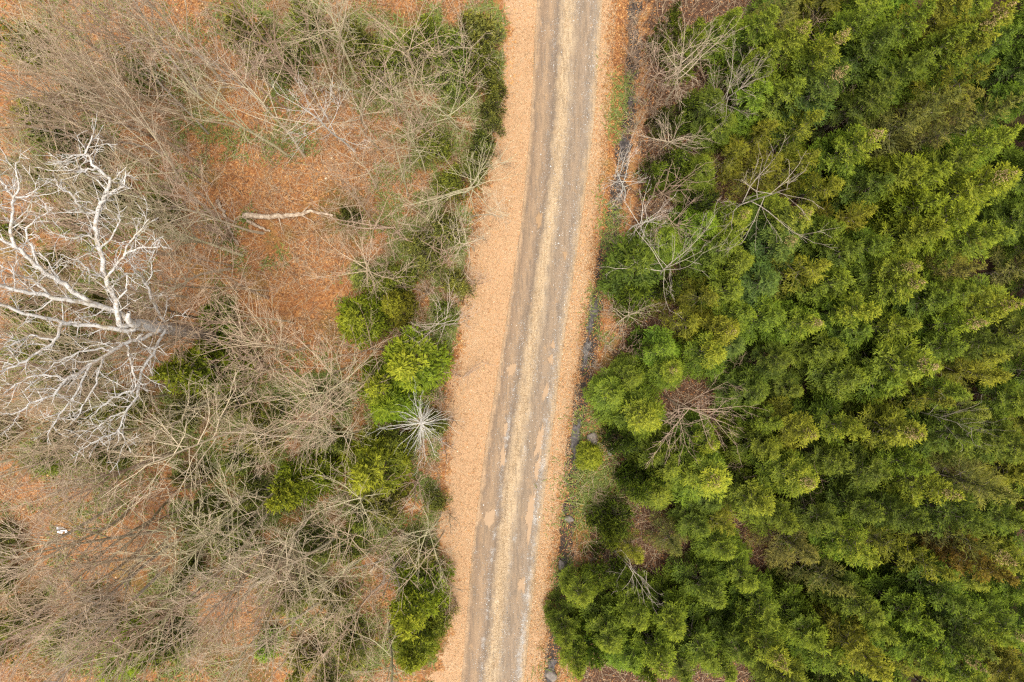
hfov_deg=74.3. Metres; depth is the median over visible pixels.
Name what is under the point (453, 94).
fir sapling
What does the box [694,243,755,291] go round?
fir tree
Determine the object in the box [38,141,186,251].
bare tree
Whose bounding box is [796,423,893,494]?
fir tree
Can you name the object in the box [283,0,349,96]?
bare tree
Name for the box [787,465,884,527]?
fir tree
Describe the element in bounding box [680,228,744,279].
fir tree
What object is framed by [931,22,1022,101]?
fir tree
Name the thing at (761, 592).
fir tree
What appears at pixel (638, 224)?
bare tree
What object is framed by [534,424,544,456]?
puddle
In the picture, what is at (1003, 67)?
fir tree
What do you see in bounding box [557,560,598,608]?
fir tree
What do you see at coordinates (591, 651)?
fir tree
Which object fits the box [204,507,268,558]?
fir sapling
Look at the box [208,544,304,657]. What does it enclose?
bare tree
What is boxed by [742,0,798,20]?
fir tree
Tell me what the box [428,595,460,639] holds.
fir sapling
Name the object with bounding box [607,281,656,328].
fir tree
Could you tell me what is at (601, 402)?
fir tree
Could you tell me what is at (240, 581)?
bare tree
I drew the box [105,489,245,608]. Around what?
bare tree
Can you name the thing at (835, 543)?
fir tree
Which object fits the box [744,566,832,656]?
fir tree
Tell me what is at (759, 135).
spruce tree
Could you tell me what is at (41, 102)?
bare tree
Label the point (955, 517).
fir tree
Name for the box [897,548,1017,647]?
fir tree
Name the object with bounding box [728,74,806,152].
fir tree
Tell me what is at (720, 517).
spruce tree
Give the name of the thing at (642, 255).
fir tree
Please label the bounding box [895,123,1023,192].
fir tree
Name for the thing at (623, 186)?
bare tree
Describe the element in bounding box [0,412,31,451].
fir sapling
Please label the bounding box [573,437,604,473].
fir sapling
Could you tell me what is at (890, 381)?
fir tree
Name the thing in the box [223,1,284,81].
fir tree
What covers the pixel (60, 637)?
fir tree
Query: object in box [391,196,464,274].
bare shrub
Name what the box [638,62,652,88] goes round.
bare shrub
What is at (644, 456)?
fir tree
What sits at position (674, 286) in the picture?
fir tree
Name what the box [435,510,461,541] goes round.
bare shrub
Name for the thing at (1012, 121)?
spruce tree
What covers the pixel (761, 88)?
fir tree
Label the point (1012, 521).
fir tree
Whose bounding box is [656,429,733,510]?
fir tree
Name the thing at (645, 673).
fir tree
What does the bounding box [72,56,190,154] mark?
bare tree
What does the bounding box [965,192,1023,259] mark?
fir tree
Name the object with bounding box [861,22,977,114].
fir tree
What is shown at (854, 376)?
fir tree
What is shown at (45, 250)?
fir sapling
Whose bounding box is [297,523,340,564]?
fir sapling
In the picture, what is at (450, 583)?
bare shrub
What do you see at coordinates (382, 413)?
fir sapling
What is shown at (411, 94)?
bare tree
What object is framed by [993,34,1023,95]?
fir tree
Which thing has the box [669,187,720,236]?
fir tree
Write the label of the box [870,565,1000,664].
fir tree
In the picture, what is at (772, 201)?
fir tree
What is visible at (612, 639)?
fir tree
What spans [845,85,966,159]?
spruce tree
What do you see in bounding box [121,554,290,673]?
bare tree
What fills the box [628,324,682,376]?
fir tree
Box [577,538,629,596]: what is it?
fir tree
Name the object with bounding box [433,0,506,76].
bare tree
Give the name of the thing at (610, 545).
fir tree
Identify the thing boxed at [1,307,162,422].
bare tree
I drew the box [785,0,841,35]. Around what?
fir tree
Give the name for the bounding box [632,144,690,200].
fir tree
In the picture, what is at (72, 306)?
bare tree
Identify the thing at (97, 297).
fir sapling
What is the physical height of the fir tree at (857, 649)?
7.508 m
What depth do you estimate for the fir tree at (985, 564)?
28.46 m
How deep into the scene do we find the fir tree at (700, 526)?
30.43 m
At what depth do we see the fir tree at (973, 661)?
27.29 m
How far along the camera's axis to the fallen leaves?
32.97 m
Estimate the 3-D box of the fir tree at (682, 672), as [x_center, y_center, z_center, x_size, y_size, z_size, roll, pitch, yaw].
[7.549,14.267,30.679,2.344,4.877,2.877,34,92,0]
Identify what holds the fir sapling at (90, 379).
on the ground at (488, 266)
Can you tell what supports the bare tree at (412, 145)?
on the ground at (488, 266)
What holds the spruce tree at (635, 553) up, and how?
on the ground at (488, 266)
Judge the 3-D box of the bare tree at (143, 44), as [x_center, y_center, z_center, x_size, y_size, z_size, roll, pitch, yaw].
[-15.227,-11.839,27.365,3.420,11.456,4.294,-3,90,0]
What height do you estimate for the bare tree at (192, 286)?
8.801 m
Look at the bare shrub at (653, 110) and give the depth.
31.49 m
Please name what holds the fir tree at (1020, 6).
on the ground at (488, 266)
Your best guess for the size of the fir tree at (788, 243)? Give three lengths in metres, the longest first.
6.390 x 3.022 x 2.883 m
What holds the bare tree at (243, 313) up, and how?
on the ground at (488, 266)
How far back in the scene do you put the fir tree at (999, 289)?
30.80 m
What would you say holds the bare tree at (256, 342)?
on the ground at (488, 266)
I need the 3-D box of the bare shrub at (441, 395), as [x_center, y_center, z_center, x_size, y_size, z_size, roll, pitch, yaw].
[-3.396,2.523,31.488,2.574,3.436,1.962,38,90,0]
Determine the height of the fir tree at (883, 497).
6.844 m
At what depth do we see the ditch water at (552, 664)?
33.30 m
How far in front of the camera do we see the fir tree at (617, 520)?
31.43 m
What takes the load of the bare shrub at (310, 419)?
on the ground at (488, 266)
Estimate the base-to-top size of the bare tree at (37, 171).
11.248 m
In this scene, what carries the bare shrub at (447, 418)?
on the ground at (488, 266)
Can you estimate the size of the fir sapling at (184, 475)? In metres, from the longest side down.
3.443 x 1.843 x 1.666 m
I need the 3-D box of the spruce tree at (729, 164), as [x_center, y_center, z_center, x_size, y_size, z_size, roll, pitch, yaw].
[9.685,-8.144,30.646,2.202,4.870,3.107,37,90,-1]
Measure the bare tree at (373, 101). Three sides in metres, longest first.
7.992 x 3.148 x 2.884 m
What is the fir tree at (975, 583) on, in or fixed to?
on the ground at (488, 266)
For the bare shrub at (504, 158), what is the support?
on the ground at (488, 266)
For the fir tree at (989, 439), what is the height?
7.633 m
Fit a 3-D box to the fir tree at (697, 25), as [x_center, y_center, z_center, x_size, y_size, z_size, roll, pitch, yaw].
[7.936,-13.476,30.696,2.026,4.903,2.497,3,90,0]
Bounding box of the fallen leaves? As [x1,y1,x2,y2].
[0,0,517,681]
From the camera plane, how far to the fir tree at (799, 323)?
29.29 m
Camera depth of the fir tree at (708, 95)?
30.70 m
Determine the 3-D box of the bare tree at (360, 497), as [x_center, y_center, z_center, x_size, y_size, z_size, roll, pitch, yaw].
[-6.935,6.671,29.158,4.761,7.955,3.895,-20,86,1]
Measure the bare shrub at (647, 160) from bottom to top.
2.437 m
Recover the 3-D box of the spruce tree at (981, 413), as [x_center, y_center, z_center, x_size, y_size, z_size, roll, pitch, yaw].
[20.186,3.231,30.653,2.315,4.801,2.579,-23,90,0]
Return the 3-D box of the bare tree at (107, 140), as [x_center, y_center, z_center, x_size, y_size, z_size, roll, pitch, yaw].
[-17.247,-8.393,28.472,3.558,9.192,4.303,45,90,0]
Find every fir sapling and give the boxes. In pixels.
[0,17,55,68]
[0,214,34,243]
[0,286,52,326]
[0,332,42,370]
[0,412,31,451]
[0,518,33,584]
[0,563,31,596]
[0,592,50,639]
[0,626,30,668]
[7,95,64,133]
[20,244,75,289]
[20,430,77,476]
[37,364,105,405]
[53,75,106,109]
[53,206,111,239]
[64,434,131,474]
[73,178,136,217]
[77,385,151,437]
[78,286,132,322]
[96,609,188,681]
[109,46,165,103]
[124,189,190,237]
[130,608,197,673]
[150,389,212,434]
[166,457,218,491]
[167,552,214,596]
[177,494,226,537]
[195,291,247,342]
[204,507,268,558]
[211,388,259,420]
[218,532,265,566]
[219,436,259,476]
[235,467,276,511]
[239,404,289,459]
[253,622,287,663]
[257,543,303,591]
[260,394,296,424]
[264,32,316,92]
[268,565,321,616]
[281,627,335,681]
[289,0,338,61]
[294,448,346,495]
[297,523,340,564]
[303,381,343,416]
[309,663,352,681]
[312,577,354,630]
[315,425,354,455]
[329,524,372,565]
[330,613,381,674]
[335,205,364,228]
[339,14,382,75]
[345,488,402,537]
[348,260,386,290]
[356,55,397,99]
[361,476,412,527]
[368,382,423,426]
[370,262,418,297]
[375,25,433,90]
[381,417,420,459]
[392,521,440,571]
[400,231,448,283]
[412,13,449,74]
[415,129,456,168]
[420,480,452,514]
[422,54,475,114]
[422,403,450,437]
[425,208,466,254]
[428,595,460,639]
[430,298,459,332]
[432,160,467,204]
[440,27,481,78]
[440,267,476,302]
[460,150,492,187]
[466,39,501,97]
[466,126,497,163]
[478,97,506,139]
[483,65,508,115]
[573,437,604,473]
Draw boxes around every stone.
[544,668,556,681]
[558,560,564,569]
[564,515,573,522]
[587,432,597,444]
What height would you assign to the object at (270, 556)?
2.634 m
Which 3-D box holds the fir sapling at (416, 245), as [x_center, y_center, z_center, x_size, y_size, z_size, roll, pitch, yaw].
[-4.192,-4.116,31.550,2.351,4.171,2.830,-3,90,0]
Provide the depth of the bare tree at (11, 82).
26.23 m
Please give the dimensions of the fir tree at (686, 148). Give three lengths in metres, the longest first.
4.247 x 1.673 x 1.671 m
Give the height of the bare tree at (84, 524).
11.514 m
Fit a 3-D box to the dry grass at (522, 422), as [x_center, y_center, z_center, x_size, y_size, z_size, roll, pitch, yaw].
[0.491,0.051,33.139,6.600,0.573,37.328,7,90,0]
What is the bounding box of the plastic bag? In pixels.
[57,527,70,533]
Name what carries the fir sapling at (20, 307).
on the ground at (488, 266)
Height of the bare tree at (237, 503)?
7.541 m
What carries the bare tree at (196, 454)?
on the ground at (488, 266)
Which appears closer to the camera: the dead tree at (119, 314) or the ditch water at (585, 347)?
the dead tree at (119, 314)
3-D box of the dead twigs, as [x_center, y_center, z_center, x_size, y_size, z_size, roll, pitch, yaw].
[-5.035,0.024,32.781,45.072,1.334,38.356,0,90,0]
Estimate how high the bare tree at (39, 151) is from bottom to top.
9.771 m
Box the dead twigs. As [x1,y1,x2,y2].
[0,0,854,681]
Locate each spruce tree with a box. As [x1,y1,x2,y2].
[604,528,645,564]
[641,508,687,556]
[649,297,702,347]
[670,276,720,316]
[676,492,737,536]
[699,138,750,196]
[729,117,779,179]
[740,107,825,176]
[744,0,800,58]
[744,522,819,570]
[745,248,832,310]
[750,144,821,202]
[766,526,859,599]
[783,170,845,216]
[798,200,878,239]
[817,106,930,167]
[825,499,917,561]
[843,520,958,583]
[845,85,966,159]
[856,362,958,419]
[865,114,974,161]
[875,58,1001,152]
[882,501,1019,568]
[888,91,1023,156]
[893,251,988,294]
[894,657,940,681]
[908,447,1023,509]
[926,390,991,420]
[931,85,985,129]
[931,458,1011,507]
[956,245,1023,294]
[996,110,1023,136]
[1013,643,1023,665]
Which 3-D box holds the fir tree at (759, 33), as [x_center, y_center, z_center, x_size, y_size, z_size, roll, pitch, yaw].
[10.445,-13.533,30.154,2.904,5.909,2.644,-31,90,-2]
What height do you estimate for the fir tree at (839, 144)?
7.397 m
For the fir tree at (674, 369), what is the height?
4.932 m
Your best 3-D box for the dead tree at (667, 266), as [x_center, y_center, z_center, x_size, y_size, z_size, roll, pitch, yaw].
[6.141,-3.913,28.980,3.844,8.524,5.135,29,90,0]
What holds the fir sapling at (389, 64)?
on the ground at (488, 266)
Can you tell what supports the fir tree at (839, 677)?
on the ground at (488, 266)
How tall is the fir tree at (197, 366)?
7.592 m
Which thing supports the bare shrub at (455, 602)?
on the ground at (488, 266)
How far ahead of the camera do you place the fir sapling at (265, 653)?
32.17 m
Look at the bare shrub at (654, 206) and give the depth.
31.68 m
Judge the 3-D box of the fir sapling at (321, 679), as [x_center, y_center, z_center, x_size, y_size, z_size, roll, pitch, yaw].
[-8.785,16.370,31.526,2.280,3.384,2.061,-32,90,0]
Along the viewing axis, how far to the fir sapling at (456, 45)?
30.86 m
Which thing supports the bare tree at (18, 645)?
on the ground at (488, 266)
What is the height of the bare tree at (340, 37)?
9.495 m
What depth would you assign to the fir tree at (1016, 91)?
30.68 m
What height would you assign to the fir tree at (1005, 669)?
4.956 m
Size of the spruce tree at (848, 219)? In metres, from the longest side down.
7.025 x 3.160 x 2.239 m
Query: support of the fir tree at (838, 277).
on the ground at (488, 266)
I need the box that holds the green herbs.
[0,0,656,681]
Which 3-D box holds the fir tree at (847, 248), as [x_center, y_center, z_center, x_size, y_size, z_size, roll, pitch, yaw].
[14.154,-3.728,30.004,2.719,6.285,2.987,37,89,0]
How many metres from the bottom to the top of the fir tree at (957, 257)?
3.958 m
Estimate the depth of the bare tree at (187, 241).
26.84 m
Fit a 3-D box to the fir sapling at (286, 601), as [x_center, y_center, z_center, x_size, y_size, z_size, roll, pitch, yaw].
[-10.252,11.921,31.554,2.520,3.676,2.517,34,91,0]
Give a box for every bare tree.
[0,0,137,106]
[0,0,160,91]
[0,0,164,116]
[0,0,183,110]
[0,6,132,142]
[0,20,154,138]
[0,35,131,164]
[0,62,111,143]
[0,80,163,161]
[0,99,140,213]
[0,113,130,236]
[0,119,135,203]
[0,132,109,217]
[0,163,123,241]
[0,164,160,242]
[0,207,110,314]
[0,210,187,318]
[0,244,125,330]
[0,271,126,407]
[0,275,112,357]
[0,312,140,422]
[0,331,118,407]
[0,336,153,435]
[0,342,147,489]
[0,352,108,426]
[0,380,145,480]
[0,399,93,497]
[0,417,122,491]
[0,423,143,515]
[0,427,151,550]
[0,444,164,527]
[0,500,134,623]
[0,503,118,645]
[0,503,161,605]
[0,512,155,672]
[0,540,166,652]
[0,546,146,681]
[0,591,117,681]
[1,12,172,130]
[1,176,176,286]
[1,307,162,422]
[1,336,217,465]
[2,128,188,239]
[2,420,153,489]
[2,542,175,679]
[2,573,175,681]
[3,28,148,176]
[4,359,180,477]
[5,449,167,554]
[6,589,208,681]
[6,593,172,681]
[13,0,186,85]
[14,20,185,153]
[18,521,183,643]
[20,566,167,681]
[25,0,202,98]
[29,164,244,258]
[30,20,194,132]
[36,452,168,625]
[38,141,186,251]
[42,238,216,398]
[46,0,226,85]
[46,429,187,491]
[52,123,172,220]
[62,567,225,681]
[63,208,231,342]
[65,550,205,681]
[66,370,222,472]
[67,51,218,218]
[70,233,232,354]
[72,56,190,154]
[76,0,201,96]
[77,391,222,480]
[81,371,249,539]
[90,0,225,99]
[91,95,201,166]
[92,13,209,134]
[97,303,210,384]
[98,277,250,378]
[102,185,220,279]
[103,508,233,585]
[105,55,238,147]
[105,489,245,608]
[112,479,212,554]
[115,240,231,319]
[118,490,198,590]
[120,16,287,173]
[120,132,211,187]
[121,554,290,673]
[122,145,236,249]
[123,0,248,89]
[124,212,232,304]
[128,153,264,242]
[131,221,269,328]
[137,545,267,678]
[140,583,257,681]
[141,5,280,113]
[154,506,274,650]
[166,548,294,660]
[168,444,261,584]
[168,527,273,614]
[171,355,261,427]
[179,4,290,97]
[179,247,268,323]
[179,295,275,373]
[180,593,330,681]
[183,0,316,100]
[183,278,309,380]
[185,15,358,157]
[192,358,280,459]
[194,600,298,681]
[201,411,290,473]
[201,521,341,651]
[201,534,304,671]
[202,272,293,374]
[203,35,302,120]
[205,413,325,481]
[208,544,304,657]
[209,477,274,548]
[213,386,306,474]
[216,349,293,400]
[231,515,314,604]
[234,533,374,624]
[237,487,335,610]
[242,336,384,445]
[244,32,343,126]
[244,355,390,478]
[245,528,317,619]
[249,26,344,105]
[253,0,341,92]
[255,594,336,681]
[268,313,369,442]
[269,68,370,160]
[270,0,359,80]
[273,393,377,473]
[278,582,364,666]
[279,373,348,471]
[279,609,357,681]
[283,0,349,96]
[284,21,383,104]
[286,458,399,553]
[287,548,378,634]
[294,0,365,71]
[297,203,416,302]
[301,149,391,242]
[304,565,395,681]
[305,45,400,142]
[305,500,407,611]
[309,408,373,473]
[312,302,402,399]
[318,126,397,191]
[328,103,400,161]
[340,607,419,681]
[342,0,468,84]
[348,35,414,127]
[355,96,462,183]
[368,52,419,127]
[372,495,456,596]
[376,44,449,129]
[376,115,431,197]
[377,112,443,172]
[383,530,454,615]
[386,37,454,114]
[387,82,448,136]
[391,62,490,140]
[393,132,524,245]
[405,2,463,68]
[406,273,480,349]
[427,41,494,115]
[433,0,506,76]
[439,197,486,285]
[452,184,512,231]
[599,292,658,346]
[601,131,646,211]
[615,176,682,251]
[630,110,718,157]
[636,31,701,94]
[641,195,705,249]
[646,372,760,467]
[647,9,748,109]
[656,16,677,53]
[705,28,771,129]
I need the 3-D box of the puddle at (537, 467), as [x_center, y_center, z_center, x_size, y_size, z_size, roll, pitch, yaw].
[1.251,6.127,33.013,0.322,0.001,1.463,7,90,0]
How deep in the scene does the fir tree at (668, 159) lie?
31.47 m
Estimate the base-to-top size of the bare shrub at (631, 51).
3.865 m
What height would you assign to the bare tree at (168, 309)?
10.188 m
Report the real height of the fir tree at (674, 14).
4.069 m
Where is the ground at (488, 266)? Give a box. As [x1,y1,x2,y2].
[0,0,1023,681]
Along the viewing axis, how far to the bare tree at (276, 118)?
27.78 m
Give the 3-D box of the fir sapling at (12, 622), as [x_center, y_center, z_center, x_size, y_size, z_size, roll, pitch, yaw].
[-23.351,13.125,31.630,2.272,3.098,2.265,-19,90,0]
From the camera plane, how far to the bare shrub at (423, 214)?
31.03 m
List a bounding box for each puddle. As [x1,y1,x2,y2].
[484,509,494,527]
[500,445,505,467]
[503,422,507,435]
[506,363,515,376]
[517,576,524,592]
[525,490,535,546]
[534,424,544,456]
[534,454,540,480]
[535,211,542,227]
[542,383,549,401]
[547,354,553,364]
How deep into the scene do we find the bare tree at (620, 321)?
30.48 m
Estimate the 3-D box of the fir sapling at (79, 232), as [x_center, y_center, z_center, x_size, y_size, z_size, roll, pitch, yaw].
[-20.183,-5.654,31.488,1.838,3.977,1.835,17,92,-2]
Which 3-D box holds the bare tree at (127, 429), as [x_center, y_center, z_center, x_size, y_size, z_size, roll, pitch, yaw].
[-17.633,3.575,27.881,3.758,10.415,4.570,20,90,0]
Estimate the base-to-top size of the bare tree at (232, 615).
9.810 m
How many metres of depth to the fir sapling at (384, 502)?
31.11 m
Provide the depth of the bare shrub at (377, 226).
31.03 m
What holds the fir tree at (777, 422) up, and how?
on the ground at (488, 266)
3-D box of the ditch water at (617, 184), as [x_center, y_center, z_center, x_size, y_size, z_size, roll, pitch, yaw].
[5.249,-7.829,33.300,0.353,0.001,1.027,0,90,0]
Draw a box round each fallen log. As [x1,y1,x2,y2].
[215,199,238,244]
[242,206,332,232]
[246,219,270,231]
[371,549,404,571]
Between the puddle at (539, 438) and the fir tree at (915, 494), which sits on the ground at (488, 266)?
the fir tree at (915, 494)
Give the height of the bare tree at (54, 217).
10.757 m
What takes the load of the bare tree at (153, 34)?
on the ground at (488, 266)
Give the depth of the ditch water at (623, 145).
33.30 m
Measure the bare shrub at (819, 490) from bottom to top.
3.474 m
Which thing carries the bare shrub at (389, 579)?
on the ground at (488, 266)
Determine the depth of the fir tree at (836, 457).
29.27 m
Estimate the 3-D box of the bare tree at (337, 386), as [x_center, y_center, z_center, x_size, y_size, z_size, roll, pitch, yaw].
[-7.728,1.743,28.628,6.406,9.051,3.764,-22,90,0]
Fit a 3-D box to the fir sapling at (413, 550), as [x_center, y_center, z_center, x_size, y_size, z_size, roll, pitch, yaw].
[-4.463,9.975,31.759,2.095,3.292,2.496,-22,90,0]
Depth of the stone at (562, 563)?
33.26 m
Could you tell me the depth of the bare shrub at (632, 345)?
31.45 m
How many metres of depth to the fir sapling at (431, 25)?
31.41 m
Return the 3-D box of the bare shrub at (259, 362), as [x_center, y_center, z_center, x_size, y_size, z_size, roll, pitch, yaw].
[-11.904,1.454,29.981,2.816,6.322,4.150,-43,90,0]
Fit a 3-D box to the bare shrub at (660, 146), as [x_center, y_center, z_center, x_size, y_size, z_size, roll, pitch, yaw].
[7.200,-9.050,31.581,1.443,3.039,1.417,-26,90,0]
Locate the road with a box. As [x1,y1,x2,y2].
[461,0,602,681]
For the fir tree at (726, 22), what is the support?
on the ground at (488, 266)
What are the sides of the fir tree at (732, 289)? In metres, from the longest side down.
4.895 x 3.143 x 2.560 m
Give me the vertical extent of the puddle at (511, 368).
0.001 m
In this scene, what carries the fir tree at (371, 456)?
on the ground at (488, 266)
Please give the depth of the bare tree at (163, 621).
25.89 m
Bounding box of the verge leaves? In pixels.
[436,0,630,681]
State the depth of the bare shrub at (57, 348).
30.79 m
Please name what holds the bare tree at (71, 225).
on the ground at (488, 266)
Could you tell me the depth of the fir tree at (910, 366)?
27.98 m
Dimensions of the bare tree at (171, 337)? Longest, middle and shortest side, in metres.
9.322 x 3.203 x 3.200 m
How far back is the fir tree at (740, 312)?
29.55 m
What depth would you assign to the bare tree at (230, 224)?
26.91 m
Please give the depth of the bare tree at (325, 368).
28.81 m
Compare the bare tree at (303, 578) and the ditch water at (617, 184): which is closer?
the bare tree at (303, 578)
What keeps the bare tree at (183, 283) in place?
on the ground at (488, 266)
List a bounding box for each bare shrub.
[4,156,73,208]
[19,313,105,375]
[105,453,216,510]
[165,183,241,262]
[200,322,274,423]
[256,333,336,455]
[296,463,361,529]
[313,179,416,250]
[339,231,403,294]
[345,555,409,618]
[355,521,418,568]
[379,465,437,535]
[388,573,466,642]
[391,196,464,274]
[392,173,455,231]
[394,270,440,315]
[412,369,459,420]
[415,227,462,271]
[423,435,459,471]
[434,552,454,580]
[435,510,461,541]
[438,408,464,433]
[439,597,470,626]
[443,360,498,387]
[460,223,489,246]
[461,269,496,292]
[494,141,514,174]
[567,541,597,556]
[577,341,593,362]
[583,357,600,377]
[592,488,606,501]
[597,332,620,359]
[618,13,665,68]
[620,6,645,35]
[621,47,643,76]
[626,332,645,360]
[628,106,652,133]
[632,152,665,178]
[634,80,652,106]
[634,193,671,216]
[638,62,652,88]
[642,81,671,118]
[651,157,717,214]
[653,128,676,160]
[658,47,694,91]
[697,39,732,95]
[724,352,754,375]
[726,460,755,480]
[801,466,836,506]
[803,7,846,52]
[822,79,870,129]
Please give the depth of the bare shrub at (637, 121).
32.00 m
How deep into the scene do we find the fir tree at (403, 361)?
29.75 m
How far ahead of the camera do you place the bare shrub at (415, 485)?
30.79 m
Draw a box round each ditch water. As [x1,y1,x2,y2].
[544,657,556,681]
[570,418,581,462]
[582,337,591,369]
[586,297,599,336]
[615,172,620,191]
[619,133,630,164]
[628,93,634,109]
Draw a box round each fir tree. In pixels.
[19,112,113,176]
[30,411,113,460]
[38,583,135,665]
[148,335,257,398]
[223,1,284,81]
[264,448,334,514]
[335,283,401,349]
[336,424,417,503]
[356,353,422,407]
[378,324,454,400]
[380,288,418,328]
[385,554,455,641]
[388,619,442,676]
[448,9,508,78]
[542,588,582,650]
[553,616,592,680]
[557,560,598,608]
[569,587,633,655]
[573,601,611,670]
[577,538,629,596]
[580,366,635,426]
[581,486,636,544]
[586,510,625,553]
[595,231,665,306]
[595,608,650,675]
[597,421,640,457]
[600,567,653,632]
[602,351,644,392]
[605,375,666,442]
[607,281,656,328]
[611,456,667,502]
[620,598,679,679]
[622,622,661,681]
[623,462,674,510]
[624,217,684,276]
[624,332,652,355]
[625,424,681,481]
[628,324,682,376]
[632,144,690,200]
[632,565,692,642]
[633,345,684,398]
[642,0,687,62]
[642,153,671,181]
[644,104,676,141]
[644,426,704,494]
[649,263,689,301]
[651,616,699,681]
[655,583,722,671]
[656,142,692,176]
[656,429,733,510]
[657,93,698,146]
[658,17,707,86]
[660,407,720,456]
[661,153,716,207]
[662,205,720,264]
[665,494,712,541]
[665,551,728,609]
[668,325,728,383]
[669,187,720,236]
[671,487,725,518]
[674,267,745,316]
[676,513,737,561]
[677,304,740,357]
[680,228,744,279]
[681,84,726,139]
[682,6,745,74]
[685,623,738,681]
[688,528,759,593]
[688,595,756,667]
[689,200,752,239]
[690,110,738,156]
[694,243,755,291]
[695,326,745,365]
[698,293,757,335]
[704,556,781,631]
[704,580,794,676]
[705,4,780,84]
[705,362,770,417]
[706,40,781,111]
[709,256,782,311]
[711,408,784,465]
[712,449,775,524]
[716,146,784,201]
[719,78,773,141]
[719,386,783,436]
[724,334,794,382]
[724,428,820,498]
[728,19,812,87]
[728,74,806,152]
[729,293,787,349]
[731,189,789,245]
[733,219,801,283]
[736,483,799,535]
[739,202,815,261]
[741,630,808,681]
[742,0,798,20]
[743,395,819,452]
[744,61,851,158]
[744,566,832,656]
[747,297,825,352]
[748,651,821,681]
[765,366,804,407]
[765,583,851,678]
[766,26,851,128]
[771,258,856,315]
[772,471,844,537]
[774,575,894,681]
[776,329,848,374]
[776,494,883,570]
[779,432,855,475]
[783,230,864,287]
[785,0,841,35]
[785,352,868,402]
[786,384,869,447]
[787,280,882,335]
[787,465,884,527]
[788,304,873,355]
[790,2,881,73]
[790,124,887,207]
[790,213,847,257]
[792,555,885,626]
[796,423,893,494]
[799,348,902,411]
[799,386,927,452]
[801,640,856,681]
[803,326,943,398]
[805,77,898,145]
[807,225,894,279]
[807,570,900,645]
[814,164,896,220]
[817,21,900,110]
[818,150,929,223]
[819,427,934,479]
[821,265,927,312]
[824,471,934,536]
[825,0,893,34]
[828,185,950,251]
[828,300,922,355]
[828,625,874,671]
[835,544,945,641]
[837,49,935,128]
[837,251,924,306]
[838,0,937,89]
[839,151,954,233]
[842,207,944,260]
[842,654,910,681]
[850,447,966,506]
[852,193,980,265]
[853,320,970,374]
[853,535,980,618]
[854,218,949,268]
[856,397,982,458]
[857,589,949,681]
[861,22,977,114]
[862,565,990,678]
[863,280,959,332]
[865,629,945,681]
[866,0,917,20]
[866,267,982,322]
[868,144,982,202]
[868,370,973,417]
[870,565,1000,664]
[874,161,1023,224]
[875,300,992,351]
[877,12,1004,101]
[878,462,995,539]
[884,404,1009,467]
[886,0,972,53]
[889,0,1019,107]
[890,219,1016,277]
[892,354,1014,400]
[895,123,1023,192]
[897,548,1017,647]
[899,519,1019,587]
[917,623,989,681]
[917,657,997,681]
[918,0,993,39]
[921,328,1011,386]
[923,280,1023,333]
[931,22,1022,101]
[931,322,1017,366]
[933,270,1008,317]
[937,551,990,592]
[944,403,1023,465]
[944,483,1023,536]
[945,309,1023,360]
[946,580,1023,647]
[948,634,1023,681]
[951,225,986,266]
[952,126,1014,174]
[952,167,1022,210]
[954,515,1023,575]
[956,13,1014,77]
[958,366,1023,421]
[959,80,1023,142]
[961,0,998,20]
[964,447,1023,490]
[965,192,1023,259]
[968,43,1023,104]
[972,348,1023,396]
[975,143,1023,204]
[979,500,1023,554]
[979,639,1023,681]
[981,587,1023,654]
[984,6,1023,77]
[986,394,1023,443]
[987,461,1023,507]
[987,552,1023,605]
[988,297,1023,353]
[989,265,1023,308]
[991,228,1023,275]
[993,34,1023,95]
[1001,192,1023,246]
[1003,124,1023,163]
[1004,0,1023,40]
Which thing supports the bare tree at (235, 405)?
on the ground at (488, 266)
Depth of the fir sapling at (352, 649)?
31.60 m
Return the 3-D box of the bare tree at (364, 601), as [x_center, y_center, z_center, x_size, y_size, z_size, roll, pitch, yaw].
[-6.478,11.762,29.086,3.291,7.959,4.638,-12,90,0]
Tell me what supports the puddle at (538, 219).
on the road
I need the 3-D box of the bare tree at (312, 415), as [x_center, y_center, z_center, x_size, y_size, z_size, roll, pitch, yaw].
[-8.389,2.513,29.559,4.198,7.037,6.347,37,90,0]
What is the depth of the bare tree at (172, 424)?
27.28 m
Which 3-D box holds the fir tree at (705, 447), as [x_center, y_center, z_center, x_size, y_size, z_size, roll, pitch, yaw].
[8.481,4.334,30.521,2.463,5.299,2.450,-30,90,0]
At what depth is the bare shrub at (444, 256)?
31.06 m
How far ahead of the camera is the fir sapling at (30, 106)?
31.71 m
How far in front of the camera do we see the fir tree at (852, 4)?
30.31 m
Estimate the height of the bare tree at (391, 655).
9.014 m
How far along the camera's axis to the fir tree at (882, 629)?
28.28 m
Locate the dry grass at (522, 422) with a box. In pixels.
[440,0,616,681]
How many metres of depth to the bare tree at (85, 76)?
25.84 m
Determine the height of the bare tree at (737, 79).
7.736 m
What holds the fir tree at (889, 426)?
on the ground at (488, 266)
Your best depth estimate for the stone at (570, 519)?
33.24 m
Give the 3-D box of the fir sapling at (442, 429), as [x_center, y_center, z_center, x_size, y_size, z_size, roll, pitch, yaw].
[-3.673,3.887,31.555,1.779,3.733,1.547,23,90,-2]
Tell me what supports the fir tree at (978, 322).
on the ground at (488, 266)
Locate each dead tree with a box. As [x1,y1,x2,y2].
[0,111,218,474]
[367,378,464,474]
[596,196,726,313]
[611,551,664,609]
[709,134,839,256]
[904,390,1014,451]
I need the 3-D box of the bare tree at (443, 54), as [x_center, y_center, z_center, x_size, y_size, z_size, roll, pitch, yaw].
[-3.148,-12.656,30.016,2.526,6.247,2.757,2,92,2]

